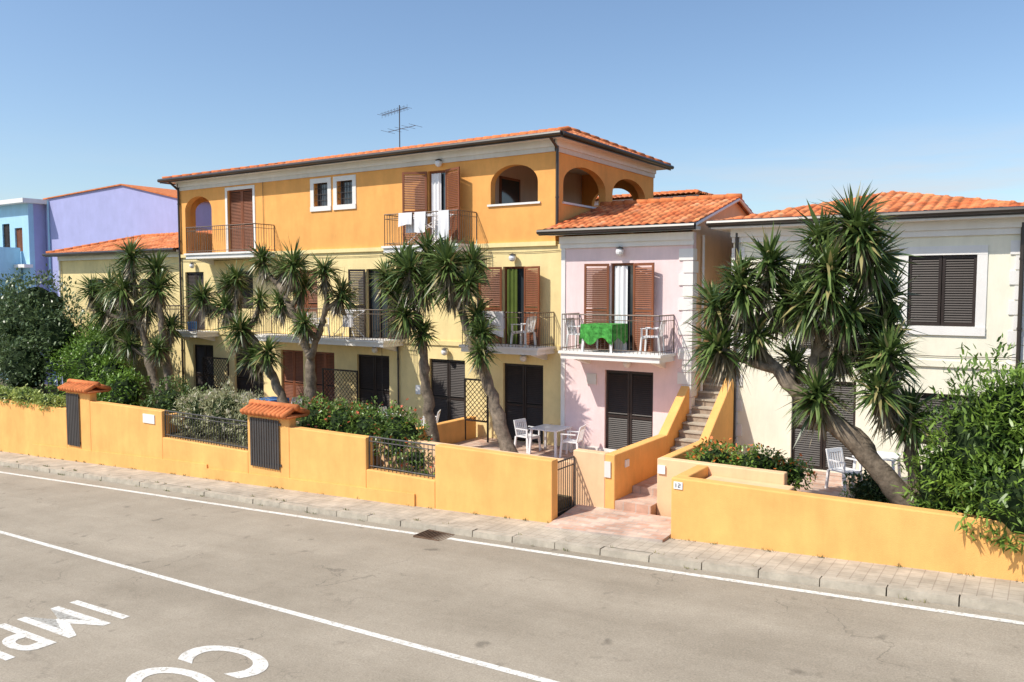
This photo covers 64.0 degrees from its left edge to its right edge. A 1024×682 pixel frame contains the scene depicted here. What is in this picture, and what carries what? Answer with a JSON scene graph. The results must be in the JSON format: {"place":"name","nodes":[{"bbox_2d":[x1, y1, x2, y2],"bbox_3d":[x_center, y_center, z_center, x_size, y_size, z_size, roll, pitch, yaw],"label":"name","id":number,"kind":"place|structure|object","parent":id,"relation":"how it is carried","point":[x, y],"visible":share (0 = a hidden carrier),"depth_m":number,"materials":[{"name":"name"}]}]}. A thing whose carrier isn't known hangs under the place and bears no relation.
{"place":"outdoors","nodes":[
{"label":"outdoors","id":0,"kind":"place"},
{"bbox_2d":[0,383,65,411],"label":"hedge","id":1,"kind":"object","parent":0,"point":[35,396],"depth_m":29.58,"materials":[{"name":"green plant"}]},
{"bbox_2d":[0,379,570,516],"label":"garden soil","id":2,"kind":"structure","parent":0,"point":[560,495],"depth_m":25.30,"materials":[{"name":"brown soil"}]},
{"bbox_2d":[0,263,94,395],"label":"shade tree","id":3,"kind":"object","parent":2,"relation":"on","point":[34,322],"visible":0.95,"depth_m":34.60,"materials":[{"name":"green plant"}]},
{"bbox_2d":[41,320,152,406],"bbox_3d":[-16.107,1.263,32.257,3.023,4.358,8.068,-4,5,-44],"label":"shrub","id":4,"kind":"object","parent":2,"relation":"on","point":[86,361],"visible":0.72,"depth_m":31.58,"materials":[{"name":"green plant"}]},
{"bbox_2d":[69,303,148,364],"bbox_3d":[-17.276,0.309,35.017,4.950,4.698,2.587,3,5,42],"label":"shade tree","id":5,"kind":"object","parent":2,"relation":"on","point":[94,323],"visible":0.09,"depth_m":34.29,"materials":[{"name":"green plant"}]},
{"bbox_2d":[71,236,189,402],"bbox_3d":[-14.619,-0.589,31.090,5.891,6.849,2.860,2,4,33],"label":"yucca tree","id":6,"kind":"object","parent":2,"relation":"on","point":[138,316],"visible":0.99,"depth_m":30.41,"materials":[{"name":"green plant"}]},
{"bbox_2d":[139,374,209,413],"bbox_3d":[-11.438,2.237,28.194,3.236,2.147,1.952,2,4,33],"label":"shrub","id":7,"kind":"object","parent":2,"relation":"on","point":[166,399],"visible":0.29,"depth_m":27.96,"materials":[{"name":"green plant"}]},
{"bbox_2d":[171,375,268,445],"bbox_3d":[-8.897,2.368,25.443,4.998,2.688,1.797,2,4,33],"label":"lavender shrub","id":8,"kind":"object","parent":2,"relation":"on","point":[228,405],"visible":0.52,"depth_m":25.26,"materials":[{"name":"green plant"}]},
{"bbox_2d":[183,236,365,405],"bbox_3d":[-7.988,-0.219,26.883,7.942,6.529,2.515,2,4,33],"label":"yucca tree","id":9,"kind":"object","parent":2,"relation":"on","point":[286,281],"visible":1,"depth_m":26.48,"materials":[{"name":"green plant"}]},
{"bbox_2d":[293,392,434,474],"bbox_3d":[-4.146,2.547,22.484,6.100,2.236,1.761,2,4,33],"label":"flowering hedge","id":10,"kind":"object","parent":2,"relation":"on","point":[366,422],"visible":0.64,"depth_m":21.86,"materials":[{"name":"green plant"}]},
{"bbox_2d":[179,151,653,445],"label":"walls","id":11,"kind":"structure","parent":2,"relation":"on","point":[282,207],"depth_m":27.49,"materials":[{"name":"paint"}]},
{"bbox_2d":[164,305,218,331],"bbox_3d":[-12.909,-0.919,32.840,2.276,1.016,0.982,2,4,33],"label":"balcony railing","id":12,"kind":"object","parent":11,"relation":"attached to","point":[178,309],"visible":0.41,"depth_m":32.35,"materials":[{"name":"brown metal"}]},
{"bbox_2d":[177,330,218,340],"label":"balcony slab","id":13,"kind":"structure","parent":11,"relation":"attached to","point":[201,334],"depth_m":32.29,"materials":[{"name":"white concrete"}]},
{"bbox_2d":[187,318,196,330],"bbox_3d":[-12.785,-0.690,32.770,0.396,0.568,0.398,2,4,33],"label":"bucket","id":14,"kind":"object","parent":13,"relation":"on","point":[189,326],"visible":0.52,"depth_m":32.64,"materials":[{"name":"blue plastic"}]},
{"bbox_2d":[184,251,274,264],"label":"balcony slab","id":15,"kind":"structure","parent":11,"relation":"attached to","point":[208,258],"depth_m":30.98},
{"bbox_2d":[186,223,274,252],"bbox_3d":[-10.780,-3.872,31.243,3.976,1.016,0.982,2,4,33],"label":"balcony railing","id":16,"kind":"object","parent":11,"relation":"attached to","point":[202,240],"visible":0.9,"depth_m":30.78,"materials":[{"name":"brown metal"}]},
{"bbox_2d":[250,307,397,340],"bbox_3d":[-6.627,-0.652,28.707,6.526,1.016,0.982,2,4,33],"label":"balcony railing","id":17,"kind":"object","parent":11,"relation":"attached to","point":[339,336],"visible":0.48,"depth_m":27.62,"materials":[{"name":"grey metal"}]},
{"bbox_2d":[332,310,363,336],"bbox_3d":[-5.585,-0.568,27.883,1.119,0.970,0.552,2,4,33],"label":"drying rack","id":18,"kind":"object","parent":17,"relation":"on","point":[351,324],"visible":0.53,"depth_m":27.55,"materials":[{"name":"white plastic"}]},
{"bbox_2d":[255,334,403,350],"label":"balcony slab","id":19,"kind":"structure","parent":11,"relation":"attached to","point":[369,342],"depth_m":27.51,"materials":[{"name":"white concrete"}]},
{"bbox_2d":[307,312,330,336],"bbox_3d":[-6.750,-0.573,28.542,0.610,0.880,0.590,2,4,23],"label":"plastic chair","id":20,"kind":"object","parent":19,"relation":"on","point":[315,315],"visible":0.41,"depth_m":28.64,"materials":[{"name":"white plastic"}]},
{"bbox_2d":[187,166,542,442],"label":"doors and shutters","id":21,"kind":"structure","parent":11,"relation":"attached to","point":[523,390],"depth_m":26.76,"materials":[{"name":"brown wood"}]},
{"bbox_2d":[175,139,655,350],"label":"mouldings","id":22,"kind":"object","parent":11,"relation":"attached to","point":[543,146],"visible":0.82,"depth_m":27.67,"materials":[{"name":"white paint"}]},
{"bbox_2d":[157,130,673,412],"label":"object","id":23,"kind":"object","parent":11,"relation":"attached to","point":[587,143],"visible":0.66,"depth_m":26.72,"materials":[{"name":"metal"}]},
{"bbox_2d":[381,243,477,253],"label":"balcony slab","id":24,"kind":"structure","parent":11,"relation":"attached to","point":[394,250],"depth_m":25.61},
{"bbox_2d":[384,209,476,245],"bbox_3d":[-2.599,-3.524,25.859,2.976,1.016,0.982,2,4,33],"label":"balcony railing","id":25,"kind":"object","parent":11,"relation":"attached to","point":[395,220],"visible":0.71,"depth_m":25.40,"materials":[{"name":"metal"}]},
{"bbox_2d":[398,212,411,226],"bbox_3d":[-3.347,-3.811,25.750,0.550,0.445,0.108,2,4,33],"label":"hanging towel","id":26,"kind":"object","parent":25,"relation":"hanging from","point":[404,218],"visible":1,"depth_m":25.74,"materials":[{"name":"white fabric"}]},
{"bbox_2d":[414,211,426,232],"bbox_3d":[-2.846,-3.686,25.428,0.450,0.654,0.108,2,4,33],"label":"hanging towel","id":27,"kind":"object","parent":25,"relation":"hanging from","point":[420,220],"visible":0.98,"depth_m":25.40,"materials":[{"name":"white fabric"}]},
{"bbox_2d":[406,213,453,244],"bbox_3d":[-2.635,-3.489,25.805,1.616,0.971,0.552,2,4,33],"label":"drying rack","id":28,"kind":"object","parent":25,"relation":"on","point":[409,228],"visible":0.37,"depth_m":25.82,"materials":[{"name":"white plastic"}]},
{"bbox_2d":[438,210,449,239],"bbox_3d":[-2.074,-3.528,24.928,0.400,0.904,0.108,2,4,33],"label":"hanging towel","id":29,"kind":"object","parent":25,"relation":"hanging from","point":[443,222],"visible":0.93,"depth_m":24.89,"materials":[{"name":"white fabric"}]},
{"bbox_2d":[459,344,555,359],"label":"balcony slab","id":30,"kind":"structure","parent":11,"relation":"attached to","point":[541,352],"depth_m":23.85,"materials":[{"name":"white concrete"}]},
{"bbox_2d":[510,317,535,347],"bbox_3d":[0.352,-0.275,23.936,0.610,0.880,0.590,2,4,33],"label":"plastic chair","id":31,"kind":"object","parent":30,"relation":"on","point":[532,322],"visible":0.89,"depth_m":23.84,"materials":[{"name":"white plastic"}]},
{"bbox_2d":[462,311,553,347],"bbox_3d":[-0.136,-0.376,24.436,2.676,1.016,0.982,2,4,33],"label":"balcony railing","id":32,"kind":"object","parent":11,"relation":"attached to","point":[529,317],"visible":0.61,"depth_m":23.73,"materials":[{"name":"grey metal"}]},
{"bbox_2d":[484,311,504,337],"bbox_3d":[-0.592,-0.494,24.145,0.850,0.757,0.108,2,4,33],"label":"hanging towel","id":33,"kind":"object","parent":32,"relation":"hanging from","point":[500,316],"visible":0.43,"depth_m":23.98,"materials":[{"name":"white fabric"}]},
{"bbox_2d":[420,410,440,425],"bbox_3d":[-2.533,2.597,25.389,0.610,0.880,0.590,0,4,3],"label":"plastic chair","id":34,"kind":"object","parent":2,"relation":"on","point":[437,416],"visible":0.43,"depth_m":25.36,"materials":[{"name":"white plastic"}]},
{"bbox_2d":[367,226,517,452],"bbox_3d":[-1.878,0.014,22.898,5.241,6.644,2.476,2,4,33],"label":"yucca tree","id":35,"kind":"object","parent":2,"relation":"on","point":[451,280],"visible":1,"depth_m":22.63,"materials":[{"name":"green plant"}]},
{"bbox_2d":[378,406,400,417],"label":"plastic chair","id":36,"kind":"object","parent":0,"point":[386,410],"visible":0.09,"depth_m":26.17,"materials":[{"name":"white plastic"}]},
{"bbox_2d":[162,126,670,178],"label":"ridge tiles","id":37,"kind":"object","parent":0,"point":[565,128],"visible":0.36,"depth_m":30.19,"materials":[{"name":"orange ceramic"}]},
{"bbox_2d":[203,130,650,173],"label":"tile roof","id":38,"kind":"structure","parent":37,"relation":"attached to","point":[582,135],"depth_m":27.35,"materials":[{"name":"tile"}]},
{"bbox_2d":[378,105,419,146],"bbox_3d":[-4.343,-8.111,31.513,1.662,1.920,0.800,2,4,33],"label":"rooftop antenna","id":39,"kind":"object","parent":38,"relation":"on","point":[394,111],"visible":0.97,"depth_m":31.50,"materials":[{"name":"metal"}]},
{"bbox_2d":[0,465,1023,681],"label":"road","id":40,"kind":"structure","parent":0,"point":[558,618],"depth_m":12.90,"materials":[{"name":"grey asphalt"}]},
{"bbox_2d":[0,600,128,659],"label":"road lettering","id":41,"kind":"object","parent":40,"relation":"on","point":[65,617],"visible":1,"depth_m":13.08,"materials":[{"name":"paint"}]},
{"bbox_2d":[126,645,267,681],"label":"road lettering","id":42,"kind":"object","parent":40,"relation":"on","point":[260,664],"visible":1,"depth_m":11.19,"materials":[{"name":"paint"}]},
{"bbox_2d":[0,471,417,533],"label":"road edge line","id":43,"kind":"object","parent":40,"relation":"on","point":[394,530],"visible":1,"depth_m":20.84,"materials":[{"name":"paint"}]},
{"bbox_2d":[0,531,557,681],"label":"road center line","id":44,"kind":"object","parent":40,"relation":"on","point":[459,657],"visible":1,"depth_m":12.89,"materials":[{"name":"paint"}]},
{"bbox_2d":[413,529,454,540],"bbox_3d":[-1.656,4.183,17.413,0.724,0.122,0.540,2,4,33],"label":"drain grate","id":45,"kind":"object","parent":40,"relation":"on","point":[429,534],"visible":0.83,"depth_m":17.43,"materials":[{"name":"metal"}]},
{"bbox_2d":[0,450,1022,602],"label":"weeds","id":46,"kind":"object","parent":40,"relation":"on","point":[905,598],"visible":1,"depth_m":18.65,"materials":[{"name":"green plant"}]},
{"bbox_2d":[448,538,1023,624],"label":"road edge line","id":47,"kind":"object","parent":40,"relation":"on","point":[810,591],"visible":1,"depth_m":13.52,"materials":[{"name":"paint"}]},
{"bbox_2d":[0,451,1023,602],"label":"sidewalk","id":48,"kind":"structure","parent":0,"point":[995,588],"depth_m":15.95,"materials":[{"name":"stone"}]},
{"bbox_2d":[0,0,1023,213],"label":"sky","id":49,"kind":"structure","parent":0,"point":[778,104],"materials":[{"name":"blue"}]},
{"bbox_2d":[168,460,960,606],"bbox_3d":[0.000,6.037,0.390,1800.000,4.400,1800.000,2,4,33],"label":"ground","id":50,"kind":"structure","parent":0,"point":[554,539],"depth_m":21.85,"materials":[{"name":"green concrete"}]},
{"bbox_2d":[0,198,51,384],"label":"light blue house","id":51,"kind":"structure","parent":50,"relation":"on","point":[23,238],"depth_m":48.92,"materials":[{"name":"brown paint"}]},
{"bbox_2d":[57,252,181,396],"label":"walls","id":52,"kind":"structure","parent":50,"relation":"on","point":[75,268],"depth_m":36.74,"materials":[{"name":"yellow paint"}]},
{"bbox_2d":[42,248,178,382],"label":"gutters","id":53,"kind":"object","parent":52,"relation":"attached to","point":[88,253],"visible":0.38,"depth_m":36.97,"materials":[{"name":"brown metal"}]},
{"bbox_2d":[52,233,211,252],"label":"tile roof","id":54,"kind":"structure","parent":52,"relation":"on","point":[164,241],"depth_m":37.96,"materials":[{"name":"tile"}]},
{"bbox_2d":[46,230,211,252],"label":"ridge tiles","id":55,"kind":"object","parent":54,"relation":"on","point":[135,236],"visible":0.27,"depth_m":39.91,"materials":[{"name":"orange ceramic"}]},
{"bbox_2d":[43,184,211,383],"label":"lilac house","id":56,"kind":"structure","parent":50,"relation":"on","point":[106,213],"depth_m":45.56,"materials":[{"name":"paint"}]},
{"bbox_2d":[169,379,793,516],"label":"walls","id":57,"kind":"structure","parent":50,"relation":"on","point":[594,486],"depth_m":18.53,"materials":[{"name":"paint"}]},
{"bbox_2d":[464,378,488,442],"bbox_3d":[-1.084,2.094,24.883,0.917,1.908,0.042,2,4,33],"label":"lattice screen","id":58,"kind":"object","parent":57,"relation":"attached to","point":[465,402],"visible":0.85,"depth_m":24.87,"materials":[{"name":"brown wood"}]},
{"bbox_2d":[558,456,574,515],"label":"gate","id":59,"kind":"structure","parent":57,"relation":"attached to","point":[561,468],"depth_m":18.21,"materials":[{"name":"metal"}]},
{"bbox_2d":[604,459,665,477],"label":"intercoms","id":60,"kind":"object","parent":57,"relation":"on","point":[607,469],"visible":1,"depth_m":17.95,"materials":[{"name":"white plastic"}]},
{"bbox_2d":[0,391,1023,581],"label":"wall","id":61,"kind":"structure","parent":50,"relation":"on","point":[492,483],"depth_m":17.82,"materials":[{"name":"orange paint"}]},
{"bbox_2d":[143,413,154,423],"bbox_3d":[-11.300,2.420,25.489,0.600,0.280,0.028,2,4,33],"label":"sign plaque","id":62,"kind":"object","parent":61,"relation":"attached to","point":[149,418],"visible":1,"depth_m":25.46,"materials":[{"name":"white plastic"}]},
{"bbox_2d":[66,393,281,469],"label":"metal meter doors","id":63,"kind":"structure","parent":61,"relation":"attached to","point":[269,441],"depth_m":22.66,"materials":[{"name":"metal"}]},
{"bbox_2d":[57,379,309,419],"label":"tile caps","id":64,"kind":"object","parent":61,"relation":"on","point":[271,409],"visible":1,"depth_m":22.61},
{"bbox_2d":[32,444,414,505],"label":"plinth","id":65,"kind":"structure","parent":61,"relation":"attached to","point":[198,470],"depth_m":23.82,"materials":[{"name":"orange paint"}]},
{"bbox_2d":[164,410,434,478],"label":"railings","id":66,"kind":"object","parent":61,"relation":"on","point":[246,425],"visible":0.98,"depth_m":23.43,"materials":[{"name":"metal"}]},
{"bbox_2d":[674,481,682,489],"bbox_3d":[3.228,2.809,15.918,0.180,0.140,0.022,2,4,33],"label":"house number","id":67,"kind":"object","parent":61,"relation":"attached to","point":[678,485],"visible":1,"depth_m":15.90,"materials":[{"name":"white ceramic"}]},
{"bbox_2d":[0,460,1023,615],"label":"kerb","id":68,"kind":"structure","parent":50,"relation":"on","point":[966,601],"depth_m":15.35,"materials":[{"name":"concrete"}]},
{"bbox_2d":[705,190,1023,481],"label":"cream villa","id":69,"kind":"object","parent":50,"relation":"on","point":[967,284],"visible":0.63,"depth_m":18.65,"materials":[{"name":"beige paint"}]},
{"bbox_2d":[792,255,978,469],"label":"doors and shutters","id":70,"kind":"structure","parent":69,"relation":"in","point":[958,274],"depth_m":18.70,"materials":[{"name":"brown wood"}]},
{"bbox_2d":[544,475,670,542],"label":"entrance path","id":71,"kind":"structure","parent":0,"point":[633,515],"depth_m":17.40,"materials":[{"name":"stone"}]},
{"bbox_2d":[670,366,725,451],"bbox_3d":[6.104,1.893,22.838,0.925,2.625,7.430,2,4,33],"label":"outdoor stairs","id":72,"kind":"structure","parent":71,"relation":"on","point":[691,431],"depth_m":21.26,"materials":[{"name":"stone"}]},
{"bbox_2d":[296,420,958,511],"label":"patio paving","id":73,"kind":"structure","parent":0,"point":[835,487],"depth_m":22.75,"materials":[{"name":"tile"}]},
{"bbox_2d":[202,356,229,393],"bbox_3d":[-11.577,1.533,32.020,1.617,1.808,0.042,2,4,33],"label":"lattice screen","id":74,"kind":"object","parent":73,"relation":"on","point":[215,358],"visible":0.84,"depth_m":32.02,"materials":[{"name":"brown wood"}]},
{"bbox_2d":[256,396,289,402],"bbox_3d":[-8.551,2.417,29.212,0.940,0.745,0.940,2,4,33],"label":"plastic table","id":75,"kind":"object","parent":73,"relation":"on","point":[273,398],"visible":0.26,"depth_m":29.17,"materials":[{"name":"blue plastic"}]},
{"bbox_2d":[291,397,302,403],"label":"plastic chair","id":76,"kind":"object","parent":73,"relation":"on","point":[293,400],"visible":0.22,"depth_m":28.53,"materials":[{"name":"white plastic"}]},
{"bbox_2d":[322,368,358,411],"bbox_3d":[-5.941,1.872,28.319,1.717,1.808,0.042,2,4,33],"label":"lattice screen","id":77,"kind":"object","parent":73,"relation":"on","point":[340,370],"visible":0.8,"depth_m":28.27,"materials":[{"name":"brown wood"}]},
{"bbox_2d":[513,418,541,453],"bbox_3d":[0.425,2.716,23.548,0.610,0.880,0.590,3,5,43],"label":"plastic chair","id":78,"kind":"object","parent":73,"relation":"on","point":[525,434],"visible":0.92,"depth_m":23.54,"materials":[{"name":"white plastic"}]},
{"bbox_2d":[528,424,571,456],"bbox_3d":[1.090,2.812,23.228,0.920,0.730,0.920,2,4,33],"label":"plastic table","id":79,"kind":"object","parent":73,"relation":"on","point":[545,428],"visible":0.93,"depth_m":23.10,"materials":[{"name":"white plastic"}]},
{"bbox_2d":[559,425,585,457],"bbox_3d":[1.693,2.770,22.714,0.610,0.880,0.590,2,4,23],"label":"plastic chair","id":80,"kind":"object","parent":73,"relation":"on","point":[581,431],"visible":0.95,"depth_m":22.59,"materials":[{"name":"white plastic"}]},
{"bbox_2d":[536,193,753,451],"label":"pink townhouse","id":81,"kind":"structure","parent":73,"relation":"on","point":[648,273],"depth_m":22.48,"materials":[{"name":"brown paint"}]},
{"bbox_2d":[565,318,581,349],"bbox_3d":[1.839,-0.200,22.779,0.610,0.880,0.590,2,4,33],"label":"plastic chair","id":82,"kind":"object","parent":81,"relation":"on","point":[575,334],"visible":0.53,"depth_m":22.87,"materials":[{"name":"white plastic"}]},
{"bbox_2d":[579,323,627,352],"bbox_3d":[2.495,-0.093,22.172,1.036,0.745,1.036,2,4,33],"label":"plastic table","id":83,"kind":"object","parent":81,"relation":"on","point":[591,333],"visible":1,"depth_m":21.85,"materials":[{"name":"green fabric"}]},
{"bbox_2d":[584,246,654,449],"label":"doors and shutters","id":84,"kind":"structure","parent":81,"relation":"in","point":[629,394],"depth_m":22.55,"materials":[{"name":"brown wood"}]},
{"bbox_2d":[639,320,665,353],"bbox_3d":[3.709,-0.117,21.495,0.610,0.880,0.590,2,4,23],"label":"plastic chair","id":85,"kind":"object","parent":81,"relation":"on","point":[646,336],"visible":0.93,"depth_m":21.36,"materials":[{"name":"white plastic"}]},
{"bbox_2d":[683,436,816,490],"bbox_3d":[5.072,2.854,17.523,2.863,1.457,1.551,2,4,33],"label":"flowering hedge","id":86,"kind":"object","parent":73,"relation":"on","point":[795,471],"visible":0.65,"depth_m":17.26,"materials":[{"name":"green plant"}]},
{"bbox_2d":[824,447,862,491],"bbox_3d":[7.423,2.882,18.349,0.590,0.880,0.610,-2,4,-27],"label":"plastic chair","id":87,"kind":"object","parent":73,"relation":"on","point":[843,468],"visible":0.81,"depth_m":18.43,"materials":[{"name":"white plastic"}]},
{"bbox_2d":[839,470,890,503],"bbox_3d":[7.129,3.067,16.155,1.178,1.205,1.189,0,4,-5],"label":"round shrub","id":88,"kind":"object","parent":73,"relation":"on","point":[867,487],"visible":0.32,"depth_m":16.01,"materials":[{"name":"green plant"}]},
{"bbox_2d":[851,451,901,484],"bbox_3d":[8.283,2.941,18.604,0.920,0.730,0.920,2,4,33],"label":"plastic table","id":89,"kind":"object","parent":73,"relation":"on","point":[886,456],"visible":0.26,"depth_m":18.46,"materials":[{"name":"white plastic"}]},
{"bbox_2d":[594,194,699,206],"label":"walls","id":90,"kind":"structure","parent":0,"point":[596,204],"depth_m":36.05,"materials":[{"name":"orange paint"}]},
{"bbox_2d":[596,191,708,199],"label":"tile roof","id":91,"kind":"structure","parent":90,"relation":"on","point":[668,194],"depth_m":36.65,"materials":[{"name":"tile"}]},
{"bbox_2d":[595,189,712,200],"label":"ridge tiles","id":92,"kind":"object","parent":91,"relation":"on","point":[696,191],"visible":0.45,"depth_m":37.55,"materials":[{"name":"orange ceramic"}]},
{"bbox_3d":[10.732,3.882,14.741,14.000,0.550,5.640,2,4,33],"label":"garden bed","id":93,"kind":"object","parent":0,"visible":0},
{"bbox_2d":[677,182,945,508],"bbox_3d":[5.687,0.476,15.512,5.136,6.864,2.506,2,4,33],"label":"yucca tree","id":94,"kind":"object","parent":93,"relation":"on","point":[809,306],"visible":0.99,"depth_m":15.02,"materials":[{"name":"green plant"}]},
{"bbox_2d":[891,333,1023,555],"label":"oleander bush","id":95,"kind":"object","parent":93,"relation":"on","point":[975,466],"visible":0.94,"depth_m":13.50,"materials":[{"name":"green plant"}]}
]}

